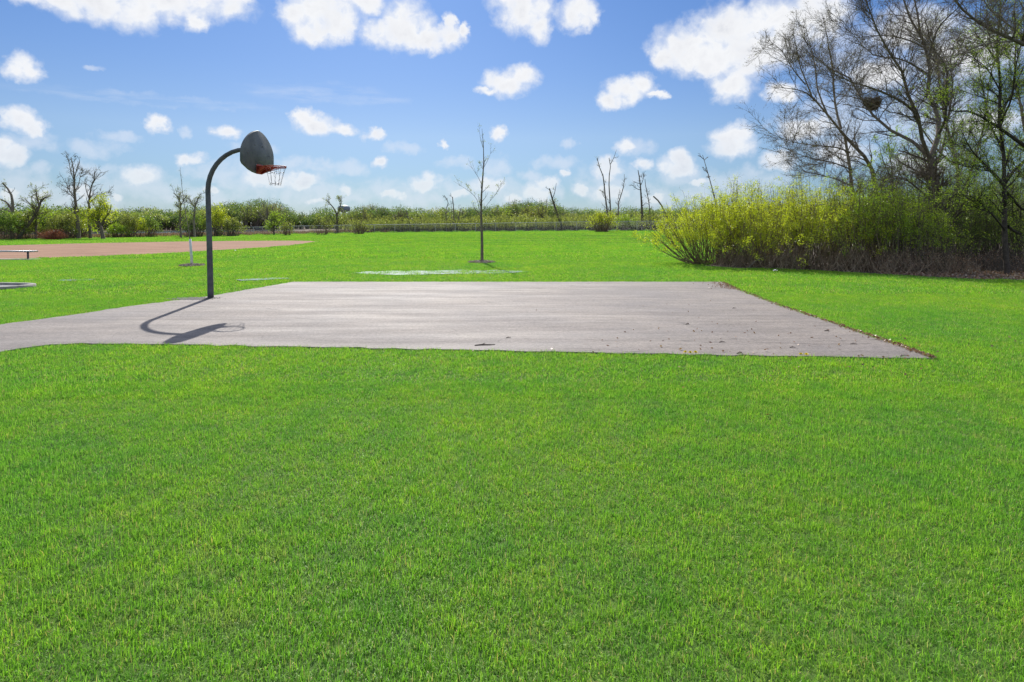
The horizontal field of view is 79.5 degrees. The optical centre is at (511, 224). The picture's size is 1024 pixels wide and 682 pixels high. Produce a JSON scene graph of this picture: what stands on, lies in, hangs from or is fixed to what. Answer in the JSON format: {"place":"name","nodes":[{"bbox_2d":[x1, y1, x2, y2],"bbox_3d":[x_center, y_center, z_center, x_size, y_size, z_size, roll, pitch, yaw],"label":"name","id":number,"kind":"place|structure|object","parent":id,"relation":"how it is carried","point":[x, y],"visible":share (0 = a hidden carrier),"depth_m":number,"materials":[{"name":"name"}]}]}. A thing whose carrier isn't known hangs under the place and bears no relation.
{"place":"outdoors","nodes":[
{"label":"outdoors","id":0,"kind":"place"},
{"bbox_2d":[0,315,94,351],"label":"path","id":1,"kind":"structure","parent":0,"point":[66,330],"depth_m":9.51,"materials":[{"name":"concrete"}]},
{"bbox_2d":[27,229,303,234],"bbox_3d":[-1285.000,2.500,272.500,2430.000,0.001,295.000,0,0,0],"label":"lake water","id":2,"kind":"structure","parent":0,"point":[174,231],"depth_m":230.17,"materials":[{"name":"liquid"}]},
{"bbox_2d":[98,229,696,237],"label":"tall grass","id":3,"kind":"structure","parent":0,"point":[402,232],"depth_m":93.11,"materials":[{"name":"green plant"}]},
{"bbox_2d":[0,227,1023,681],"bbox_3d":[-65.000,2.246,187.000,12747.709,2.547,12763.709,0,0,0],"label":"ground","id":4,"kind":"structure","parent":0,"point":[568,613],"depth_m":3.06,"materials":[{"name":"green plant"}]},
{"bbox_2d":[0,182,22,238],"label":"dead tree","id":5,"kind":"object","parent":4,"relation":"on","point":[11,207],"visible":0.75,"depth_m":70.92,"materials":[{"name":"brown plant"}]},
{"bbox_2d":[0,282,35,289],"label":"playground border","id":6,"kind":"object","parent":4,"relation":"on","point":[21,285],"visible":0.83,"depth_m":16.66,"materials":[{"name":"concrete"}]},
{"bbox_2d":[0,207,39,239],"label":"shrub","id":7,"kind":"object","parent":4,"relation":"on","point":[10,221],"visible":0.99,"depth_m":69.47,"materials":[{"name":"green plant"}]},
{"bbox_2d":[1,209,47,238],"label":"shrub","id":8,"kind":"object","parent":4,"relation":"on","point":[26,236],"visible":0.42,"depth_m":71.82,"materials":[{"name":"green plant"}]},
{"bbox_2d":[16,181,52,238],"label":"leaning tree","id":9,"kind":"object","parent":4,"relation":"on","point":[39,201],"visible":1,"depth_m":70.90,"materials":[{"name":"brown plant"}]},
{"bbox_2d":[26,200,55,238],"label":"tree","id":10,"kind":"object","parent":4,"relation":"on","point":[36,220],"visible":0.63,"depth_m":71.97,"materials":[{"name":"green plant"}]},
{"bbox_2d":[29,208,55,237],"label":"shrub","id":11,"kind":"object","parent":4,"relation":"on","point":[43,223],"visible":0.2,"depth_m":76.95,"materials":[{"name":"green plant"}]},
{"bbox_2d":[32,228,68,238],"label":"shrub","id":12,"kind":"object","parent":4,"relation":"on","point":[51,234],"visible":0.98,"depth_m":69.33,"materials":[{"name":"orange plant"}]},
{"bbox_2d":[41,210,87,237],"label":"shrub","id":13,"kind":"object","parent":4,"relation":"on","point":[67,222],"visible":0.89,"depth_m":74.06,"materials":[{"name":"green plant"}]},
{"bbox_2d":[56,151,93,238],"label":"tall bare tree","id":14,"kind":"object","parent":4,"relation":"on","point":[75,206],"visible":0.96,"depth_m":73.93,"materials":[{"name":"brown plant"}]},
{"bbox_2d":[63,204,98,237],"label":"shrub","id":15,"kind":"object","parent":4,"relation":"on","point":[83,234],"visible":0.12,"depth_m":79.94,"materials":[{"name":"green plant"}]},
{"bbox_2d":[72,189,119,238],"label":"leafy tree","id":16,"kind":"object","parent":4,"relation":"on","point":[96,213],"visible":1,"depth_m":72.73,"materials":[{"name":"green plant"}]},
{"bbox_2d":[78,167,113,237],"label":"bare tree","id":17,"kind":"object","parent":4,"relation":"on","point":[89,207],"visible":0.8,"depth_m":74.94,"materials":[{"name":"brown plant"}]},
{"bbox_2d":[103,221,135,236],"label":"shrub","id":18,"kind":"object","parent":4,"relation":"on","point":[114,230],"visible":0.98,"depth_m":81.46,"materials":[{"name":"green plant"}]},
{"bbox_2d":[117,211,141,236],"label":"shrub","id":19,"kind":"object","parent":4,"relation":"on","point":[131,227],"visible":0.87,"depth_m":83.08,"materials":[{"name":"green plant"}]},
{"bbox_2d":[133,218,151,235],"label":"shrub","id":20,"kind":"object","parent":4,"relation":"on","point":[138,227],"visible":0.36,"depth_m":85.02,"materials":[{"name":"green plant"}]},
{"bbox_2d":[139,210,163,236],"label":"shrub","id":21,"kind":"object","parent":4,"relation":"on","point":[149,225],"visible":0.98,"depth_m":84.77,"materials":[{"name":"green plant"}]},
{"bbox_2d":[0,241,315,258],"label":"infield dirt","id":22,"kind":"structure","parent":4,"relation":"on","point":[76,249],"depth_m":45.16,"materials":[{"name":"brown soil"}]},
{"bbox_2d":[170,185,188,237],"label":"thin tree","id":23,"kind":"object","parent":4,"relation":"on","point":[178,198],"visible":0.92,"depth_m":77.91,"materials":[{"name":"brown plant"}]},
{"bbox_2d":[179,170,196,262],"bbox_3d":[-13.353,-0.333,25.288,0.931,4.070,0.452,0,0,0],"label":"staked sapling","id":24,"kind":"object","parent":4,"relation":"on","point":[190,248],"visible":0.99,"depth_m":25.28,"materials":[{"name":"grey plant"}]},
{"bbox_2d":[179,263,205,266],"bbox_3d":[-13.153,1.636,25.294,1.040,0.184,1.026,0,0,0],"label":"mulch ring","id":25,"kind":"object","parent":4,"relation":"on","point":[192,264],"visible":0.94,"depth_m":25.07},
{"bbox_2d":[181,191,203,236],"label":"thin tree","id":26,"kind":"object","parent":4,"relation":"on","point":[194,211],"visible":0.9,"depth_m":77.94,"materials":[{"name":"brown plant"}]},
{"bbox_2d":[174,212,215,236],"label":"shrub","id":27,"kind":"object","parent":4,"relation":"on","point":[197,225],"visible":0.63,"depth_m":84.53,"materials":[{"name":"green plant"}]},
{"bbox_2d":[1,229,389,238],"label":"dead reeds","id":28,"kind":"object","parent":4,"relation":"on","point":[163,234],"visible":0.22,"depth_m":95.99,"materials":[{"name":"plant"}]},
{"bbox_2d":[201,202,235,235],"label":"shrub","id":29,"kind":"object","parent":4,"relation":"on","point":[217,214],"visible":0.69,"depth_m":85.43,"materials":[{"name":"green plant"}]},
{"bbox_2d":[216,217,249,235],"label":"shrub","id":30,"kind":"object","parent":4,"relation":"on","point":[232,224],"visible":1,"depth_m":83.95,"materials":[{"name":"green plant"}]},
{"bbox_2d":[237,204,253,228],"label":"tree","id":31,"kind":"object","parent":4,"relation":"on","point":[245,221],"visible":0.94,"depth_m":317.55,"materials":[{"name":"green plant"}]},
{"bbox_2d":[237,278,282,280],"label":"puddle","id":32,"kind":"object","parent":4,"relation":"on","point":[259,279],"visible":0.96,"depth_m":18.85,"materials":[{"name":"liquid"}]},
{"bbox_2d":[255,202,279,229],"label":"tree","id":33,"kind":"object","parent":4,"relation":"on","point":[264,212],"visible":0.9,"depth_m":317.86,"materials":[{"name":"green plant"}]},
{"bbox_2d":[262,209,288,234],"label":"tree","id":34,"kind":"object","parent":4,"relation":"on","point":[270,224],"visible":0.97,"depth_m":89.95,"materials":[{"name":"green plant"}]},
{"bbox_2d":[276,220,294,234],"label":"shrub","id":35,"kind":"object","parent":4,"relation":"on","point":[286,228],"visible":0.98,"depth_m":82.69,"materials":[{"name":"green plant"}]},
{"bbox_2d":[310,213,338,234],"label":"shrub","id":36,"kind":"object","parent":4,"relation":"on","point":[323,224],"visible":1,"depth_m":83.80,"materials":[{"name":"green plant"}]},
{"bbox_2d":[323,195,343,231],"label":"forked tree","id":37,"kind":"object","parent":4,"relation":"on","point":[338,210],"visible":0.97,"depth_m":96.77,"materials":[{"name":"brown plant"}]},
{"bbox_2d":[337,205,349,215],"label":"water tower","id":38,"kind":"structure","parent":4,"relation":"on","point":[346,207],"depth_m":894.29,"materials":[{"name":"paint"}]},
{"bbox_2d":[348,219,370,233],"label":"shrub","id":39,"kind":"object","parent":4,"relation":"on","point":[359,231],"visible":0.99,"depth_m":84.98,"materials":[{"name":"green plant"}]},
{"bbox_2d":[360,206,372,221],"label":"tree","id":40,"kind":"object","parent":4,"relation":"on","point":[364,216],"visible":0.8,"depth_m":329.15,"materials":[{"name":"green plant"}]},
{"bbox_2d":[391,209,405,220],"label":"tree","id":41,"kind":"object","parent":4,"relation":"on","point":[399,215],"visible":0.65,"depth_m":339.67,"materials":[{"name":"green plant"}]},
{"bbox_2d":[360,270,521,274],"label":"puddle","id":42,"kind":"object","parent":4,"relation":"on","point":[412,272],"visible":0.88,"depth_m":21.59,"materials":[{"name":"liquid"}]},
{"bbox_2d":[449,196,454,230],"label":"dead tree","id":43,"kind":"object","parent":4,"relation":"on","point":[453,213],"visible":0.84,"depth_m":100.93,"materials":[{"name":"grey plant"}]},
{"bbox_2d":[239,221,708,234],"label":"chain link fence","id":44,"kind":"object","parent":4,"relation":"on","point":[478,227],"visible":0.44,"depth_m":92.95,"materials":[{"name":"grey metal"}]},
{"bbox_2d":[456,126,503,260],"bbox_3d":[-1.416,-1.452,27.653,2.788,6.304,1.385,0,0,-21],"label":"young tree","id":45,"kind":"object","parent":4,"relation":"on","point":[481,228],"visible":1,"depth_m":27.58,"materials":[{"name":"brown plant"}]},
{"bbox_2d":[468,259,494,262],"bbox_3d":[-1.335,1.630,27.590,1.320,0.192,1.312,0,0,0],"label":"mulch ring","id":46,"kind":"object","parent":4,"relation":"on","point":[479,261],"visible":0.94,"depth_m":27.26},
{"bbox_2d":[69,282,933,359],"bbox_3d":[-1.018,1.708,12.982,14.416,0.060,10.467,0,0,0],"label":"court","id":47,"kind":"object","parent":4,"relation":"on","point":[584,317],"visible":0.81,"depth_m":10.79,"materials":[{"name":"concrete"}]},
{"bbox_2d":[168,297,221,299],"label":"loose asphalt gravel","id":48,"kind":"structure","parent":47,"relation":"on","point":[195,298],"depth_m":13.96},
{"bbox_2d":[205,131,286,297],"bbox_3d":[-6.045,-0.219,13.920,1.817,3.842,1.188,0,0,-16],"label":"basketball hoop","id":49,"kind":"object","parent":47,"relation":"on","point":[255,150],"visible":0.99,"depth_m":14.10,"materials":[{"name":"paint"}]},
{"bbox_2d":[472,281,1015,414],"bbox_3d":[3.799,1.664,10.739,9.987,0.066,12.342,0,0,-22],"label":"leaf debris","id":50,"kind":"object","parent":47,"relation":"on","point":[879,339],"visible":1,"depth_m":9.21,"materials":[{"name":"plant"}]},
{"bbox_2d":[499,203,509,218],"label":"tree","id":51,"kind":"object","parent":4,"relation":"on","point":[507,214],"visible":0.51,"depth_m":340.00,"materials":[{"name":"green plant"}]},
{"bbox_2d":[0,197,1023,231],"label":"wood","id":52,"kind":"object","parent":4,"relation":"on","point":[167,219],"visible":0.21,"depth_m":343.83,"materials":[{"name":"green plant"}]},
{"bbox_2d":[338,208,697,231],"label":"brushwood","id":53,"kind":"object","parent":4,"relation":"on","point":[567,217],"visible":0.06,"depth_m":125.38,"materials":[{"name":"green plant"}]},
{"bbox_2d":[330,210,717,232],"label":"brushwood","id":54,"kind":"object","parent":4,"relation":"on","point":[565,224],"visible":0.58,"depth_m":98.47,"materials":[{"name":"green plant"}]},
{"bbox_2d":[520,201,532,217],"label":"tree","id":55,"kind":"object","parent":4,"relation":"on","point":[525,210],"visible":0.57,"depth_m":333.99,"materials":[{"name":"green plant"}]},
{"bbox_2d":[534,205,549,218],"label":"tree","id":56,"kind":"object","parent":4,"relation":"on","point":[540,211],"visible":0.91,"depth_m":336.87,"materials":[{"name":"green plant"}]},
{"bbox_2d":[545,187,562,228],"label":"dead tree","id":57,"kind":"object","parent":4,"relation":"on","point":[557,212],"visible":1,"depth_m":101.88,"materials":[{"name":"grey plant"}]},
{"bbox_2d":[594,156,608,213],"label":"dead tree","id":58,"kind":"object","parent":4,"relation":"on","point":[606,209],"visible":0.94,"depth_m":105.93,"materials":[{"name":"grey wood"}]},
{"bbox_2d":[585,210,618,231],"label":"shrub","id":59,"kind":"object","parent":4,"relation":"on","point":[601,218],"visible":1,"depth_m":86.03,"materials":[{"name":"green plant"}]},
{"bbox_2d":[606,152,617,217],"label":"dead tree","id":60,"kind":"object","parent":4,"relation":"on","point":[609,186],"visible":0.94,"depth_m":105.94,"materials":[{"name":"grey wood"}]},
{"bbox_2d":[615,178,625,216],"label":"dead tree","id":61,"kind":"object","parent":4,"relation":"on","point":[619,198],"visible":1,"depth_m":103.94,"materials":[{"name":"grey wood"}]},
{"bbox_2d":[613,214,641,230],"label":"shrub","id":62,"kind":"object","parent":4,"relation":"on","point":[627,219],"visible":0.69,"depth_m":95.99,"materials":[{"name":"green plant"}]},
{"bbox_2d":[631,171,644,228],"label":"dead tree","id":63,"kind":"object","parent":4,"relation":"on","point":[641,197],"visible":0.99,"depth_m":97.92,"materials":[{"name":"grey plant"}]},
{"bbox_2d":[645,182,653,229],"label":"dead tree","id":64,"kind":"object","parent":4,"relation":"on","point":[648,202],"visible":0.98,"depth_m":97.95,"materials":[{"name":"grey plant"}]},
{"bbox_2d":[653,196,674,237],"bbox_3d":[14.881,-0.630,60.000,2.290,4.399,0.206,0,0,0],"label":"dead tree","id":65,"kind":"object","parent":4,"relation":"on","point":[663,211],"visible":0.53,"depth_m":59.95,"materials":[{"name":"wood"}]},
{"bbox_2d":[698,153,718,209],"bbox_3d":[12.406,-1.336,38.076,1.886,6.192,0.685,0,0,0],"label":"dead tree","id":66,"kind":"object","parent":4,"relation":"on","point":[707,172],"visible":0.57,"depth_m":37.99,"materials":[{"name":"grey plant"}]},
{"bbox_2d":[895,0,1023,106],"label":"leaning tree","id":67,"kind":"object","parent":4,"relation":"on","point":[985,22],"visible":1,"depth_m":18.62,"materials":[{"name":"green plant"}]},
{"bbox_2d":[0,0,1023,224],"label":"sky","id":68,"kind":"structure","parent":0,"point":[385,103],"materials":[{"name":"blue"}]},
{"bbox_2d":[709,242,1022,279],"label":"woodland floor","id":69,"kind":"structure","parent":0,"point":[872,272],"depth_m":22.25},
{"bbox_2d":[633,185,793,264],"bbox_3d":[8.766,-0.052,26.799,6.819,3.542,6.359,0,0,-44],"label":"willow shrub","id":70,"kind":"object","parent":69,"relation":"on","point":[686,230],"visible":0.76,"depth_m":26.08,"materials":[{"name":"green plant"}]},
{"bbox_2d":[691,173,793,256],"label":"willow shrub","id":71,"kind":"object","parent":69,"relation":"on","point":[737,191],"visible":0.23,"depth_m":31.49,"materials":[{"name":"green plant"}]},
{"bbox_2d":[704,239,802,266],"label":"bramble","id":72,"kind":"object","parent":69,"relation":"on","point":[736,259],"visible":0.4,"depth_m":25.03,"materials":[{"name":"brown plant"}]},
{"bbox_2d":[697,180,836,267],"bbox_3d":[10.536,-0.087,25.083,5.764,3.610,5.761,0,0,14],"label":"willow shrub","id":73,"kind":"object","parent":69,"relation":"on","point":[753,209],"visible":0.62,"depth_m":24.60,"materials":[{"name":"green plant"}]},
{"bbox_2d":[745,167,851,258],"bbox_3d":[14.952,-0.669,31.453,6.569,4.770,4.566,0,0,0],"label":"willow shrub","id":74,"kind":"object","parent":69,"relation":"on","point":[798,183],"visible":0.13,"depth_m":30.98,"materials":[{"name":"green plant"}]},
{"bbox_2d":[751,235,870,269],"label":"bramble","id":75,"kind":"object","parent":69,"relation":"on","point":[793,252],"visible":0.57,"depth_m":23.53,"materials":[{"name":"brown plant"}]},
{"bbox_2d":[736,1,906,254],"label":"bare tree","id":76,"kind":"object","parent":69,"relation":"on","point":[838,126],"visible":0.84,"depth_m":28.67,"materials":[{"name":"brown plant"}]},
{"bbox_2d":[760,181,914,270],"bbox_3d":[12.275,-0.031,23.952,5.358,3.494,5.082,0,0,0],"label":"willow shrub","id":77,"kind":"object","parent":69,"relation":"on","point":[824,210],"visible":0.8,"depth_m":23.33,"materials":[{"name":"green plant"}]},
{"bbox_2d":[806,164,925,258],"bbox_3d":[17.331,-0.781,29.626,7.032,4.995,4.792,0,0,-14],"label":"green shrub","id":78,"kind":"object","parent":69,"relation":"on","point":[857,202],"visible":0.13,"depth_m":29.40,"materials":[{"name":"green plant"}]},
{"bbox_2d":[816,243,922,272],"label":"bramble","id":79,"kind":"object","parent":69,"relation":"on","point":[839,263],"visible":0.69,"depth_m":22.29,"materials":[{"name":"brown plant"}]},
{"bbox_2d":[808,157,961,271],"bbox_3d":[13.814,-0.436,22.917,4.688,4.309,3.910,0,0,33],"label":"willow shrub","id":80,"kind":"object","parent":69,"relation":"on","point":[861,203],"visible":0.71,"depth_m":22.51,"materials":[{"name":"green plant"}]},
{"bbox_2d":[747,197,1023,258],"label":"undergrowth","id":81,"kind":"object","parent":69,"relation":"on","point":[889,242],"visible":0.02,"depth_m":34.74,"materials":[{"name":"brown plant"}]},
{"bbox_2d":[782,0,990,263],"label":"bare tree","id":82,"kind":"object","parent":69,"relation":"on","point":[930,171],"visible":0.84,"depth_m":23.89,"materials":[{"name":"brown plant"}]},
{"bbox_2d":[861,96,882,111],"bbox_3d":[15.328,-5.120,26.204,0.865,0.702,0.910,0,0,0],"label":"bird nest","id":83,"kind":"object","parent":82,"relation":"on","point":[875,99],"visible":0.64,"depth_m":26.00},
{"bbox_2d":[870,123,929,250],"bbox_3d":[17.748,-1.441,28.121,2.891,6.391,1.591,0,0,0],"label":"sapling","id":84,"kind":"object","parent":69,"relation":"on","point":[889,149],"visible":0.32,"depth_m":27.98,"materials":[{"name":"green plant"}]},
{"bbox_2d":[849,176,991,271],"bbox_3d":[14.683,-0.019,22.699,4.340,3.465,3.819,0,0,17],"label":"green shrub","id":85,"kind":"object","parent":69,"relation":"on","point":[936,236],"visible":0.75,"depth_m":22.14,"materials":[{"name":"green plant"}]},
{"bbox_2d":[866,246,990,274],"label":"bramble","id":86,"kind":"object","parent":69,"relation":"on","point":[928,263],"visible":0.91,"depth_m":21.46,"materials":[{"name":"brown plant"}]},
{"bbox_2d":[866,128,1015,260],"bbox_3d":[18.485,-1.373,27.865,6.316,6.179,5.820,0,0,-34],"label":"green shrub","id":87,"kind":"object","parent":69,"relation":"on","point":[952,186],"visible":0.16,"depth_m":27.21,"materials":[{"name":"green plant"}]},
{"bbox_2d":[881,257,1023,279],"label":"leaf litter","id":88,"kind":"object","parent":69,"relation":"on","point":[952,274],"visible":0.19,"depth_m":20.85,"materials":[{"name":"plant"}]},
{"bbox_2d":[885,8,1023,244],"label":"bare tree","id":89,"kind":"object","parent":69,"relation":"on","point":[1019,103],"visible":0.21,"depth_m":34.12,"materials":[{"name":"brown plant"}]},
{"bbox_2d":[899,0,1023,273],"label":"budding tree","id":90,"kind":"object","parent":69,"relation":"on","point":[1001,112],"visible":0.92,"depth_m":20.70,"materials":[{"name":"green plant"}]},
{"bbox_2d":[914,185,1023,266],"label":"green shrub","id":91,"kind":"object","parent":69,"relation":"on","point":[979,229],"visible":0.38,"depth_m":24.25,"materials":[{"name":"green plant"}]},
{"bbox_2d":[939,136,1023,261],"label":"green shrub","id":92,"kind":"object","parent":69,"relation":"on","point":[984,181],"visible":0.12,"depth_m":28.14,"materials":[{"name":"green plant"}]},
{"bbox_2d":[939,248,1023,271],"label":"bramble","id":93,"kind":"object","parent":69,"relation":"on","point":[999,261],"visible":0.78,"depth_m":22.63,"materials":[{"name":"brown plant"}]},
{"bbox_2d":[950,170,1023,267],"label":"green shrub","id":94,"kind":"object","parent":69,"relation":"on","point":[1013,246],"visible":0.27,"depth_m":24.38,"materials":[{"name":"green plant"}]},
{"bbox_3d":[-25.429,1.708,29.942,4.550,0.085,0.700,0,0,0],"label":"concrete pad","id":95,"kind":"object","parent":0,"visible":0},
{"bbox_2d":[0,250,37,258],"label":"bench","id":96,"kind":"object","parent":95,"relation":"on","point":[27,251],"visible":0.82,"depth_m":30.12,"materials":[{"name":"metal"}]}
]}

